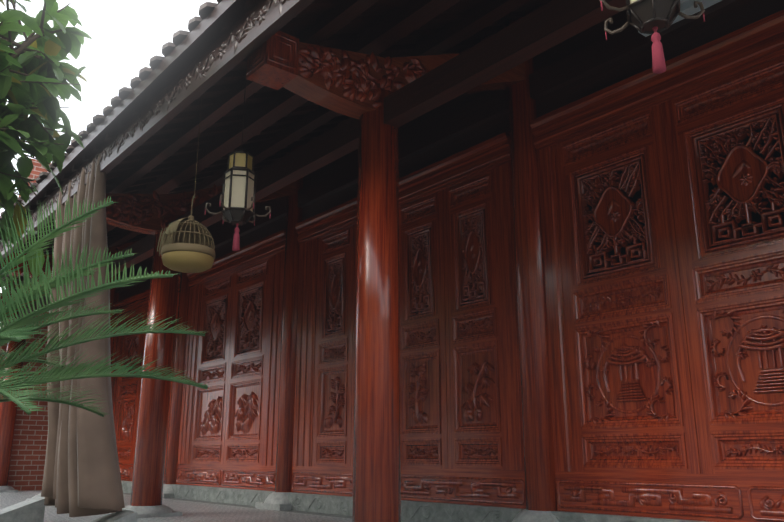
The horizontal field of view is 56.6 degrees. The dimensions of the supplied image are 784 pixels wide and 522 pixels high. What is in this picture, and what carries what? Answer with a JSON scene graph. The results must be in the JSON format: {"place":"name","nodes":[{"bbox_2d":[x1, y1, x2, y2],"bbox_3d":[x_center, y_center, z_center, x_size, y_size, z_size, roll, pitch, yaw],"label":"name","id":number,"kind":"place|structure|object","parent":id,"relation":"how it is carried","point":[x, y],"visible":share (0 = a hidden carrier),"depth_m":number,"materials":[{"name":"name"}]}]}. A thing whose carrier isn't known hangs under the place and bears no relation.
{"place":"outdoors","nodes":[
{"label":"outdoors","id":0,"kind":"place"},
{"bbox_2d":[0,0,217,292],"label":"sky","id":1,"kind":"structure","parent":0,"point":[125,34],"materials":[{"name":"white"}]},
{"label":"ground","id":2,"kind":"structure","parent":0,"visible":0},
{"bbox_2d":[0,158,51,490],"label":"brick building","id":3,"kind":"structure","parent":2,"relation":"on","point":[27,464],"depth_m":12.77,"materials":[{"name":"red brick"}]},
{"bbox_2d":[0,0,551,286],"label":"roof deck","id":4,"kind":"structure","parent":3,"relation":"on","point":[276,125],"depth_m":6.25,"materials":[{"name":"brown wood"}]},
{"bbox_2d":[41,154,124,516],"bbox_3d":[-2.534,0.522,6.054,0.546,2.912,2.384,12,-19,-38],"label":"curtain","id":5,"kind":"object","parent":4,"relation":"hanging from","point":[81,476],"visible":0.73,"depth_m":5.39,"materials":[{"name":"beige fabric"}]},
{"bbox_2d":[0,0,221,219],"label":"roof tiles","id":6,"kind":"object","parent":4,"relation":"on","point":[205,10],"visible":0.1,"depth_m":5.40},
{"bbox_2d":[157,97,215,272],"bbox_3d":[-1.538,-0.616,5.609,0.446,1.407,0.425,12,-19,-38],"label":"birdcage","id":7,"kind":"object","parent":4,"relation":"hanging from","point":[189,250],"visible":1,"depth_m":5.36,"materials":[{"name":"beige wicker"}]},
{"bbox_2d":[204,75,270,250],"bbox_3d":[-1.080,-0.753,5.212,0.401,1.418,0.460,12,-19,-38],"label":"hanging lantern","id":8,"kind":"object","parent":4,"relation":"hanging from","point":[238,198],"visible":1,"depth_m":5.08,"materials":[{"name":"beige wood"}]},
{"bbox_2d":[0,0,625,317],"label":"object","id":9,"kind":"object","parent":4,"relation":"attached to","point":[497,60],"visible":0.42,"depth_m":4.98,"materials":[{"name":"brown wood"}]},
{"bbox_2d":[0,0,289,250],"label":"carved eave trim","id":10,"kind":"structure","parent":9,"relation":"attached to","point":[143,121],"depth_m":5.12,"materials":[{"name":"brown wood"}]},
{"bbox_2d":[0,33,429,310],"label":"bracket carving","id":11,"kind":"object","parent":9,"relation":"attached to","point":[311,60],"visible":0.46,"depth_m":5.20,"materials":[{"name":"brown wood"}]},
{"bbox_2d":[638,0,721,36],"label":"lamp fixture","id":12,"kind":"object","parent":9,"relation":"attached to","point":[687,7],"visible":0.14,"depth_m":5.19,"materials":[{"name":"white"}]},
{"bbox_2d":[599,0,704,73],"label":"hanging lantern","id":13,"kind":"object","parent":4,"relation":"hanging from","point":[654,18],"visible":1,"depth_m":2.91,"materials":[{"name":"dark metal"},{"name":"frosted glass"},{"name":"fabric"}]},
{"bbox_2d":[0,0,92,277],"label":"broadleaf tree","id":14,"kind":"object","parent":2,"relation":"on","point":[32,85],"visible":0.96,"depth_m":5.18,"materials":[{"name":"green plant"}]},
{"bbox_2d":[0,497,137,521],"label":"stone ledge","id":15,"kind":"object","parent":2,"relation":"on","point":[31,510],"visible":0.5,"depth_m":6.35,"materials":[{"name":"grey stone"}]},
{"bbox_2d":[0,196,208,416],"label":"cycad palm","id":16,"kind":"object","parent":2,"relation":"on","point":[18,329],"visible":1,"depth_m":3.13,"materials":[{"name":"green plant"}]},
{"bbox_2d":[123,493,402,521],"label":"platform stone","id":17,"kind":"object","parent":2,"relation":"on","point":[322,514],"depth_m":8.64,"materials":[{"name":"grey stone"}]},
{"bbox_2d":[0,490,351,521],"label":"veranda floor","id":18,"kind":"structure","parent":17,"relation":"on","point":[191,511],"depth_m":7.48,"materials":[{"name":"stone"}]},
{"bbox_2d":[0,484,558,521],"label":"stone column bases","id":19,"kind":"object","parent":18,"relation":"on","point":[278,501],"visible":0.33,"depth_m":7.27,"materials":[{"name":"grey stone"}]},
{"bbox_2d":[0,10,556,521],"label":"columns","id":20,"kind":"structure","parent":19,"relation":"on","point":[376,450],"depth_m":5.82,"materials":[{"name":"brown wood"}]},
{"bbox_2d":[121,481,707,521],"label":"stone band","id":21,"kind":"object","parent":17,"relation":"on","point":[476,513],"visible":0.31,"depth_m":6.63,"materials":[{"name":"grey stone"}]},
{"bbox_2d":[111,0,783,521],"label":"carved wooden doors","id":22,"kind":"structure","parent":21,"relation":"on","point":[589,86],"depth_m":5.99,"materials":[{"name":"brown wood"}]},
{"bbox_2d":[118,78,783,521],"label":"carved panels","id":23,"kind":"object","parent":22,"relation":"attached to","point":[740,176],"depth_m":5.47,"materials":[{"name":"brown wood"}]}
]}

